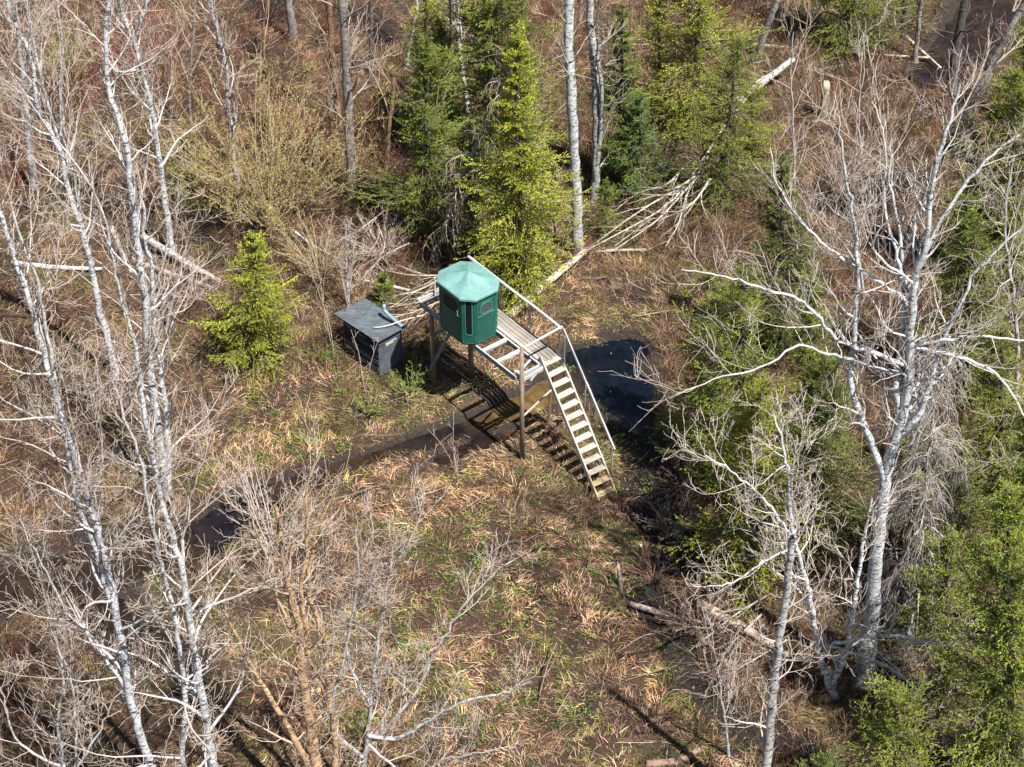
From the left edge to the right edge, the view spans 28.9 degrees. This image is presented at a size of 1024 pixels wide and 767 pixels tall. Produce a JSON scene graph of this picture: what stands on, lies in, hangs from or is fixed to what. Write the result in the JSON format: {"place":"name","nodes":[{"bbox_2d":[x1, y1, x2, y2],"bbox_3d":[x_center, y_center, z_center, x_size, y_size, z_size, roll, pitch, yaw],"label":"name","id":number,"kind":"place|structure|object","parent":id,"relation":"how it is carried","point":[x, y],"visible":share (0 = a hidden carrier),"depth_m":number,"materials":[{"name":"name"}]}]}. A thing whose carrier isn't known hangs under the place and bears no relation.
{"place":"outdoors","nodes":[
{"label":"outdoors","id":0,"kind":"place"},
{"bbox_2d":[0,0,1020,705],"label":"water","id":1,"kind":"structure","parent":0,"point":[622,398],"depth_m":62.46,"materials":[{"name":"liquid"}]},
{"bbox_2d":[0,0,1023,766],"bbox_3d":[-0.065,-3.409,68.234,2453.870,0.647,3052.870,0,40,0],"label":"ground","id":2,"kind":"structure","parent":0,"point":[490,400],"depth_m":60.56,"materials":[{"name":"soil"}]},
{"bbox_2d":[0,0,54,192],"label":"aspen tree","id":3,"kind":"object","parent":2,"relation":"on","point":[32,180],"visible":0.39,"depth_m":69.42,"materials":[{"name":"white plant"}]},
{"bbox_2d":[33,0,87,137],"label":"aspen tree","id":4,"kind":"object","parent":2,"relation":"on","point":[62,45],"visible":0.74,"depth_m":72.41,"materials":[{"name":"grey plant"}]},
{"bbox_2d":[0,0,124,85],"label":"budding bush","id":5,"kind":"object","parent":2,"relation":"on","point":[65,51],"visible":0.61,"depth_m":77.26,"materials":[{"name":"green plant"}]},
{"bbox_2d":[0,0,125,376],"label":"aspen tree","id":6,"kind":"object","parent":2,"relation":"on","point":[66,184],"visible":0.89,"depth_m":58.08,"materials":[{"name":"grey plant"}]},
{"bbox_2d":[0,502,157,766],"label":"aspen tree","id":7,"kind":"object","parent":2,"relation":"on","point":[57,722],"visible":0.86,"depth_m":46.69,"materials":[{"name":"grey plant"}]},
{"bbox_2d":[0,574,160,766],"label":"aspen tree","id":8,"kind":"object","parent":2,"relation":"on","point":[71,684],"visible":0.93,"depth_m":46.20,"materials":[{"name":"grey plant"}]},
{"bbox_2d":[0,50,186,766],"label":"aspen tree","id":9,"kind":"object","parent":2,"relation":"on","point":[105,579],"visible":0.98,"depth_m":41.73,"materials":[{"name":"grey plant"}]},
{"bbox_2d":[0,0,244,501],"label":"aspen tree","id":10,"kind":"object","parent":2,"relation":"on","point":[135,217],"visible":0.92,"depth_m":53.74,"materials":[{"name":"grey plant"}]},
{"bbox_2d":[32,0,244,251],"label":"aspen tree","id":11,"kind":"object","parent":2,"relation":"on","point":[154,126],"visible":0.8,"depth_m":65.22,"materials":[{"name":"grey plant"}]},
{"bbox_2d":[84,12,211,85],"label":"reddish shrub","id":12,"kind":"object","parent":2,"relation":"on","point":[169,68],"visible":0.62,"depth_m":77.46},
{"bbox_2d":[140,234,221,282],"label":"fallen log","id":13,"kind":"object","parent":2,"relation":"on","point":[150,240],"visible":0.56,"depth_m":68.67,"materials":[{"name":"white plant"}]},
{"bbox_2d":[149,130,222,211],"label":"bush","id":14,"kind":"object","parent":2,"relation":"on","point":[190,195],"visible":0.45,"depth_m":71.02,"materials":[{"name":"brown plant"}]},
{"bbox_2d":[152,0,219,136],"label":"maple tree","id":15,"kind":"object","parent":2,"relation":"on","point":[190,63],"visible":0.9,"depth_m":72.55,"materials":[{"name":"grey plant"}]},
{"bbox_2d":[161,203,220,334],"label":"dead tree","id":16,"kind":"object","parent":2,"relation":"on","point":[184,257],"visible":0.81,"depth_m":63.76,"materials":[{"name":"wood"}]},
{"bbox_2d":[158,252,230,305],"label":"bare shrub","id":17,"kind":"object","parent":2,"relation":"on","point":[199,289],"visible":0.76,"depth_m":66.93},
{"bbox_2d":[36,278,363,766],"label":"aspen tree","id":18,"kind":"object","parent":2,"relation":"on","point":[208,745],"visible":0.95,"depth_m":43.30,"materials":[{"name":"grey plant"}]},
{"bbox_2d":[183,0,263,219],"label":"aspen tree","id":19,"kind":"object","parent":2,"relation":"on","point":[220,40],"visible":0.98,"depth_m":67.39,"materials":[{"name":"grey plant"}]},
{"bbox_2d":[186,229,308,400],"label":"spruce tree","id":20,"kind":"object","parent":2,"relation":"on","point":[251,277],"visible":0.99,"depth_m":63.29,"materials":[{"name":"green plant"}]},
{"bbox_2d":[90,36,415,235],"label":"budding bush","id":21,"kind":"object","parent":2,"relation":"on","point":[271,170],"visible":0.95,"depth_m":69.30,"materials":[{"name":"beige plant"}]},
{"bbox_2d":[199,446,318,525],"bbox_3d":[-7.537,3.006,59.014,3.128,2.667,2.630,-27,47,-28],"label":"bare shrub","id":22,"kind":"object","parent":2,"relation":"on","point":[255,493],"visible":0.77,"depth_m":59.05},
{"bbox_2d":[215,445,343,554],"bbox_3d":[-6.548,3.825,57.163,3.751,2.946,3.919,0,40,0],"label":"bare shrub","id":23,"kind":"object","parent":2,"relation":"on","point":[290,519],"visible":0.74,"depth_m":57.71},
{"bbox_2d":[192,390,386,766],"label":"alder clump","id":24,"kind":"object","parent":2,"relation":"on","point":[300,639],"visible":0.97,"depth_m":45.53,"materials":[{"name":"beige plant"}]},
{"bbox_2d":[284,0,298,43],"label":"maple tree","id":25,"kind":"object","parent":2,"relation":"on","point":[290,16],"visible":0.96,"depth_m":79.99,"materials":[{"name":"grey plant"}]},
{"bbox_2d":[268,199,366,279],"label":"budding bush","id":26,"kind":"object","parent":2,"relation":"on","point":[307,264],"visible":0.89,"depth_m":67.87,"materials":[{"name":"beige plant"}]},
{"bbox_2d":[289,0,367,128],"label":"maple tree","id":27,"kind":"object","parent":2,"relation":"on","point":[330,47],"visible":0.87,"depth_m":73.43,"materials":[{"name":"grey plant"}]},
{"bbox_2d":[307,15,373,172],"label":"dead tree","id":28,"kind":"object","parent":2,"relation":"on","point":[332,91],"visible":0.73,"depth_m":71.25,"materials":[{"name":"grey plant"}]},
{"bbox_2d":[326,217,378,305],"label":"dead tree","id":29,"kind":"object","parent":2,"relation":"on","point":[348,282],"visible":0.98,"depth_m":65.88,"materials":[{"name":"wood"}]},
{"bbox_2d":[309,0,402,198],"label":"maple tree","id":30,"kind":"object","parent":2,"relation":"on","point":[346,80],"visible":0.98,"depth_m":69.22,"materials":[{"name":"grey plant"}]},
{"bbox_2d":[324,210,408,283],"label":"brush pile","id":31,"kind":"object","parent":2,"relation":"on","point":[384,244],"visible":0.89,"depth_m":68.40,"materials":[{"name":"grey plant"}]},
{"bbox_2d":[320,199,416,262],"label":"bare shrub","id":32,"kind":"object","parent":2,"relation":"on","point":[389,235],"visible":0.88,"depth_m":69.05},
{"bbox_2d":[334,298,406,375],"bbox_3d":[-4.588,-1.514,64.734,1.260,1.575,2.210,-31,49,-32],"label":"storage bin","id":33,"kind":"object","parent":2,"relation":"on","point":[388,349],"visible":1,"depth_m":64.33,"materials":[{"name":"grey plastic"}]},
{"bbox_2d":[366,0,403,75],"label":"maple tree","id":34,"kind":"object","parent":2,"relation":"on","point":[368,71],"visible":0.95,"depth_m":76.99,"materials":[{"name":"grey plant"}]},
{"bbox_2d":[371,270,403,311],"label":"spruce tree","id":35,"kind":"object","parent":2,"relation":"on","point":[385,284],"visible":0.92,"depth_m":66.58,"materials":[{"name":"green plant"}]},
{"bbox_2d":[359,30,429,171],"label":"maple tree","id":36,"kind":"object","parent":2,"relation":"on","point":[391,110],"visible":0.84,"depth_m":71.71,"materials":[{"name":"grey plant"}]},
{"bbox_2d":[369,255,438,332],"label":"brush pile","id":37,"kind":"object","parent":2,"relation":"on","point":[422,295],"visible":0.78,"depth_m":66.59,"materials":[{"name":"grey plant"}]},
{"bbox_2d":[387,351,434,394],"bbox_3d":[-3.339,-0.060,63.165,1.702,1.235,1.238,-31,49,-32],"label":"leafy shrub","id":38,"kind":"object","parent":2,"relation":"on","point":[415,382],"visible":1,"depth_m":63.32,"materials":[{"name":"green plant"}]},
{"bbox_2d":[331,28,495,261],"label":"spruce tree","id":39,"kind":"object","parent":2,"relation":"on","point":[427,159],"visible":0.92,"depth_m":67.24,"materials":[{"name":"green plant"}]},
{"bbox_2d":[281,462,549,766],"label":"alder clump","id":40,"kind":"object","parent":2,"relation":"on","point":[368,746],"visible":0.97,"depth_m":47.02,"materials":[{"name":"beige plant"}]},
{"bbox_2d":[378,0,468,131],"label":"spruce tree","id":41,"kind":"object","parent":2,"relation":"on","point":[427,8],"visible":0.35,"depth_m":72.40,"materials":[{"name":"green plant"}]},
{"bbox_2d":[406,14,471,158],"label":"spruce tree","id":42,"kind":"object","parent":2,"relation":"on","point":[438,31],"visible":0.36,"depth_m":71.30,"materials":[{"name":"green plant"}]},
{"bbox_2d":[427,119,507,263],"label":"spruce tree","id":43,"kind":"object","parent":2,"relation":"on","point":[469,149],"visible":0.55,"depth_m":67.25,"materials":[{"name":"green plant"}]},
{"bbox_2d":[422,35,525,268],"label":"dead tree","id":44,"kind":"object","parent":2,"relation":"on","point":[447,217],"visible":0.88,"depth_m":65.40,"materials":[{"name":"wood"}]},
{"bbox_2d":[409,0,591,204],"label":"spruce tree","id":45,"kind":"object","parent":2,"relation":"on","point":[493,12],"visible":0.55,"depth_m":68.61,"materials":[{"name":"green plant"}]},
{"bbox_2d":[0,0,1022,766],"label":"green weeds","id":46,"kind":"object","parent":2,"relation":"on","point":[400,374],"visible":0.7,"depth_m":57.97,"materials":[{"name":"green plant"}]},
{"bbox_2d":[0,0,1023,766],"bbox_3d":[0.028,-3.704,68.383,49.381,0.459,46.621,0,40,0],"label":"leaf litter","id":47,"kind":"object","parent":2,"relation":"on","point":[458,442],"visible":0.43,"depth_m":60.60,"materials":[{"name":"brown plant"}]},
{"bbox_2d":[0,0,1023,766],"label":"brush","id":48,"kind":"object","parent":2,"relation":"on","point":[882,64],"visible":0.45,"depth_m":69.66,"materials":[{"name":"plant"}]},
{"bbox_2d":[0,0,1023,766],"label":"fallen twigs","id":49,"kind":"object","parent":2,"relation":"on","point":[452,348],"depth_m":66.00,"materials":[{"name":"wood"}]},
{"bbox_2d":[418,255,616,500],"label":"raised platform","id":50,"kind":"structure","parent":2,"relation":"on","point":[533,345],"depth_m":60.11,"materials":[{"name":"grey wood"}]},
{"bbox_2d":[436,261,499,344],"bbox_3d":[-1.330,-2.551,60.517,1.540,2.205,1.870,-27,47,-29],"label":"hunting blind","id":51,"kind":"object","parent":50,"relation":"on","point":[468,298],"visible":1,"depth_m":59.98,"materials":[{"name":"green plastic"}]},
{"bbox_2d":[440,286,460,340],"bbox_3d":[-1.875,-2.126,60.303,0.045,1.605,0.987,-27,47,-29],"label":"door","id":52,"kind":"structure","parent":51,"relation":"in","point":[453,327],"depth_m":60.39,"materials":[{"name":"green plastic"}]},
{"bbox_2d":[448,21,592,319],"bbox_3d":[0.282,-6.787,64.306,4.743,11.005,5.054,0,40,0],"label":"spruce tree","id":53,"kind":"object","parent":2,"relation":"on","point":[514,232],"visible":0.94,"depth_m":64.55,"materials":[{"name":"green plant"}]},
{"bbox_2d":[509,248,588,315],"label":"fallen log","id":54,"kind":"object","parent":2,"relation":"on","point":[557,273],"visible":0.6,"depth_m":67.98,"materials":[{"name":"wood"}]},
{"bbox_2d":[547,0,600,256],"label":"aspen tree","id":55,"kind":"object","parent":2,"relation":"on","point":[569,76],"visible":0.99,"depth_m":65.33,"materials":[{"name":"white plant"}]},
{"bbox_2d":[582,177,636,238],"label":"spruce tree","id":56,"kind":"object","parent":2,"relation":"on","point":[601,200],"visible":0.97,"depth_m":69.24,"materials":[{"name":"green plant"}]},
{"bbox_2d":[581,0,644,204],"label":"aspen tree","id":57,"kind":"object","parent":2,"relation":"on","point":[598,105],"visible":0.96,"depth_m":68.70,"materials":[{"name":"grey plant"}]},
{"bbox_2d":[590,3,663,201],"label":"spruce tree","id":58,"kind":"object","parent":2,"relation":"on","point":[609,140],"visible":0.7,"depth_m":69.79,"materials":[{"name":"green plant"}]},
{"bbox_2d":[604,92,679,213],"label":"spruce tree","id":59,"kind":"object","parent":2,"relation":"on","point":[640,108],"visible":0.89,"depth_m":70.51,"materials":[{"name":"green plant"}]},
{"bbox_2d":[615,536,689,591],"bbox_3d":[4.020,5.197,57.167,2.241,1.128,2.248,0,40,0],"label":"bare shrub","id":60,"kind":"object","parent":2,"relation":"on","point":[648,567],"visible":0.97,"depth_m":57.33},
{"bbox_2d":[566,98,746,274],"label":"brush pile","id":61,"kind":"object","parent":2,"relation":"on","point":[676,194],"visible":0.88,"depth_m":69.83,"materials":[{"name":"grey plant"}]},
{"bbox_2d":[632,0,693,145],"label":"hemlock tree","id":62,"kind":"object","parent":2,"relation":"on","point":[659,37],"visible":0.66,"depth_m":73.67,"materials":[{"name":"green plant"}]},
{"bbox_2d":[632,481,719,540],"bbox_3d":[4.927,3.958,58.419,2.843,1.415,2.164,0,40,0],"label":"bare shrub","id":63,"kind":"object","parent":2,"relation":"on","point":[667,528],"visible":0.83,"depth_m":58.63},
{"bbox_2d":[646,744,705,766],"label":"fallen log","id":64,"kind":"object","parent":2,"relation":"on","point":[670,761],"visible":1,"depth_m":52.08,"materials":[{"name":"wood"}]},
{"bbox_2d":[629,601,727,632],"bbox_3d":[4.682,6.608,55.843,2.958,0.577,0.538,14,42,16],"label":"fallen log","id":65,"kind":"object","parent":2,"relation":"on","point":[639,606],"visible":0.75,"depth_m":56.16,"materials":[{"name":"wood"}]},
{"bbox_2d":[648,431,736,499],"bbox_3d":[5.479,2.625,59.949,2.402,1.475,3.088,18,43,20],"label":"bare shrub","id":66,"kind":"object","parent":2,"relation":"on","point":[687,479],"visible":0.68,"depth_m":60.08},
{"bbox_2d":[648,580,749,647],"bbox_3d":[5.197,6.415,55.600,2.559,1.171,2.291,15,42,18],"label":"bare shrub","id":67,"kind":"object","parent":2,"relation":"on","point":[696,630],"visible":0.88,"depth_m":55.63,"materials":[{"name":"plant"}]},
{"bbox_2d":[646,264,758,469],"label":"cedar tree","id":68,"kind":"object","parent":2,"relation":"on","point":[716,292],"visible":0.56,"depth_m":59.20,"materials":[{"name":"green plant"}]},
{"bbox_2d":[623,0,786,150],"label":"hemlock tree","id":69,"kind":"object","parent":2,"relation":"on","point":[695,28],"visible":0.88,"depth_m":72.69,"materials":[{"name":"green plant"}]},
{"bbox_2d":[691,591,755,757],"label":"aspen tree","id":70,"kind":"object","parent":2,"relation":"on","point":[727,665],"visible":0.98,"depth_m":50.10,"materials":[{"name":"grey plant"}]},
{"bbox_2d":[651,33,809,235],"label":"hemlock tree","id":71,"kind":"object","parent":2,"relation":"on","point":[721,147],"visible":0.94,"depth_m":69.19,"materials":[{"name":"green plant"}]},
{"bbox_2d":[650,260,814,550],"bbox_3d":[6.661,0.169,56.800,4.382,9.268,4.654,13,42,15],"label":"cedar tree","id":72,"kind":"object","parent":2,"relation":"on","point":[742,297],"visible":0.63,"depth_m":56.17,"materials":[{"name":"green plant"}]},
{"bbox_2d":[685,594,787,698],"bbox_3d":[6.100,7.198,54.495,2.708,1.239,2.611,-8,41,-9],"label":"brush pile","id":73,"kind":"object","parent":2,"relation":"on","point":[759,616],"visible":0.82,"depth_m":54.58,"materials":[{"name":"grey plant"}]},
{"bbox_2d":[695,599,792,665],"bbox_3d":[6.583,6.870,55.501,3.313,0.454,0.399,27,47,29],"label":"fallen log","id":74,"kind":"object","parent":2,"relation":"on","point":[716,609],"visible":0.62,"depth_m":55.66,"materials":[{"name":"wood"}]},
{"bbox_2d":[653,375,841,621],"bbox_3d":[6.861,2.993,54.986,5.101,7.751,3.783,-19,44,-22],"label":"cedar tree","id":75,"kind":"object","parent":2,"relation":"on","point":[747,417],"visible":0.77,"depth_m":55.09,"materials":[{"name":"green plant"}]},
{"bbox_2d":[728,77,791,167],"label":"hemlock tree","id":76,"kind":"object","parent":2,"relation":"on","point":[758,128],"visible":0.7,"depth_m":72.35,"materials":[{"name":"green plant"}]},
{"bbox_2d":[753,0,780,60],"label":"maple tree","id":77,"kind":"object","parent":2,"relation":"on","point":[767,25],"visible":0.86,"depth_m":78.49,"materials":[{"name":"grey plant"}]},
{"bbox_2d":[713,490,839,766],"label":"aspen tree","id":78,"kind":"object","parent":2,"relation":"on","point":[768,737],"visible":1,"depth_m":46.66,"materials":[{"name":"grey plant"}]},
{"bbox_2d":[725,151,837,364],"bbox_3d":[8.680,-3.785,62.389,3.321,8.100,3.907,-8,41,-9],"label":"cedar tree","id":79,"kind":"object","parent":2,"relation":"on","point":[780,335],"visible":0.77,"depth_m":62.30,"materials":[{"name":"green plant"}]},
{"bbox_2d":[728,0,834,190],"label":"aspen tree","id":80,"kind":"object","parent":2,"relation":"on","point":[793,109],"visible":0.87,"depth_m":69.40,"materials":[{"name":"grey plant"}]},
{"bbox_2d":[599,10,1023,691],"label":"aspen tree","id":81,"kind":"object","parent":2,"relation":"on","point":[903,404],"visible":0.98,"depth_m":45.70,"materials":[{"name":"grey plant"}]},
{"bbox_2d":[769,268,857,470],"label":"cedar tree","id":82,"kind":"object","parent":2,"relation":"on","point":[810,321],"visible":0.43,"depth_m":58.09,"materials":[{"name":"green plant"}]},
{"bbox_2d":[787,741,851,766],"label":"cedar tree","id":83,"kind":"object","parent":2,"relation":"on","point":[823,760],"visible":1,"depth_m":45.71,"materials":[{"name":"green plant"}]},
{"bbox_2d":[765,125,880,299],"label":"aspen tree","id":84,"kind":"object","parent":2,"relation":"on","point":[848,209],"visible":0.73,"depth_m":64.79,"materials":[{"name":"grey plant"}]},
{"bbox_2d":[763,349,901,562],"bbox_3d":[9.252,1.996,55.958,4.509,7.356,3.558,0,40,0],"label":"cedar tree","id":85,"kind":"object","parent":2,"relation":"on","point":[827,473],"visible":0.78,"depth_m":55.94,"materials":[{"name":"green plant"}]},
{"bbox_2d":[660,380,1013,763],"bbox_3d":[8.737,4.780,49.813,10.542,11.771,4.612,5,40,6],"label":"aspen tree","id":86,"kind":"object","parent":2,"relation":"on","point":[829,681],"visible":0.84,"depth_m":50.16,"materials":[{"name":"grey plant"}]},
{"bbox_2d":[803,131,888,192],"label":"bare shrub","id":87,"kind":"object","parent":2,"relation":"on","point":[854,181],"visible":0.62,"depth_m":71.76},
{"bbox_2d":[794,0,912,148],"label":"aspen tree","id":88,"kind":"object","parent":2,"relation":"on","point":[858,109],"visible":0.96,"depth_m":72.25,"materials":[{"name":"grey plant"}]},
{"bbox_2d":[775,0,943,63],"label":"hemlock tree","id":89,"kind":"object","parent":2,"relation":"on","point":[848,10],"visible":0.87,"depth_m":78.63,"materials":[{"name":"green plant"}]},
{"bbox_2d":[865,403,955,562],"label":"cedar tree","id":90,"kind":"object","parent":2,"relation":"on","point":[910,509],"visible":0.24,"depth_m":56.37,"materials":[{"name":"grey plant"}]},
{"bbox_2d":[847,668,981,766],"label":"cedar tree","id":91,"kind":"object","parent":2,"relation":"on","point":[890,736],"visible":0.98,"depth_m":48.10,"materials":[{"name":"green plant"}]},
{"bbox_2d":[886,533,972,667],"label":"cedar tree","id":92,"kind":"object","parent":2,"relation":"on","point":[928,545],"visible":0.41,"depth_m":54.03,"materials":[{"name":"green plant"}]},
{"bbox_2d":[864,333,997,672],"bbox_3d":[11.068,3.221,52.702,3.462,11.782,3.706,24,46,26],"label":"dead tree","id":93,"kind":"object","parent":2,"relation":"on","point":[929,480],"visible":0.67,"depth_m":52.12,"materials":[{"name":"grey plant"}]},
{"bbox_2d":[876,521,1000,718],"bbox_3d":[11.469,6.344,51.441,3.710,6.881,3.125,7,41,8],"label":"cedar tree","id":94,"kind":"object","parent":2,"relation":"on","point":[947,568],"visible":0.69,"depth_m":51.23,"materials":[{"name":"green plant"}]},
{"bbox_2d":[888,0,1023,277],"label":"dead tree","id":95,"kind":"object","parent":2,"relation":"on","point":[993,62],"visible":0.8,"depth_m":63.39,"materials":[{"name":"wood"}]},
{"bbox_2d":[899,436,1015,624],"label":"cedar tree","id":96,"kind":"object","parent":2,"relation":"on","point":[960,520],"visible":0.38,"depth_m":54.41,"materials":[{"name":"green plant"}]},
{"bbox_2d":[912,114,1023,292],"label":"cedar tree","id":97,"kind":"object","parent":2,"relation":"on","point":[973,181],"visible":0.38,"depth_m":65.28,"materials":[{"name":"green plant"}]},
{"bbox_2d":[913,478,1023,766],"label":"cedar tree","id":98,"kind":"object","parent":2,"relation":"on","point":[1003,721],"visible":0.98,"depth_m":47.72,"materials":[{"name":"green plant"}]},
{"bbox_2d":[914,190,1023,439],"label":"cedar tree","id":99,"kind":"object","parent":2,"relation":"on","point":[967,227],"visible":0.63,"depth_m":60.44,"materials":[{"name":"green plant"}]},
{"bbox_2d":[944,0,995,95],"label":"dead tree","id":100,"kind":"object","parent":2,"relation":"on","point":[959,31],"visible":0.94,"depth_m":75.61,"materials":[{"name":"wood"}]},
{"bbox_2d":[935,122,1023,409],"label":"aspen tree","id":101,"kind":"object","parent":2,"relation":"on","point":[1012,312],"visible":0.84,"depth_m":58.87,"materials":[{"name":"grey plant"}]},
{"bbox_2d":[950,67,1023,297],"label":"cedar tree","id":102,"kind":"object","parent":2,"relation":"on","point":[1008,110],"visible":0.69,"depth_m":64.05,"materials":[{"name":"green plant"}]},
{"bbox_2d":[955,384,1023,648],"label":"cedar tree","id":103,"kind":"object","parent":2,"relation":"on","point":[1019,447],"visible":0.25,"depth_m":50.48,"materials":[{"name":"green plant"}]},
{"bbox_2d":[956,314,1023,528],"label":"cedar tree","id":104,"kind":"object","parent":2,"relation":"on","point":[997,404],"visible":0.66,"depth_m":56.62,"materials":[{"name":"green plant"}]},
{"bbox_2d":[982,11,1023,120],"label":"hemlock tree","id":105,"kind":"object","parent":2,"relation":"on","point":[1014,55],"visible":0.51,"depth_m":73.57,"materials":[{"name":"green plant"}]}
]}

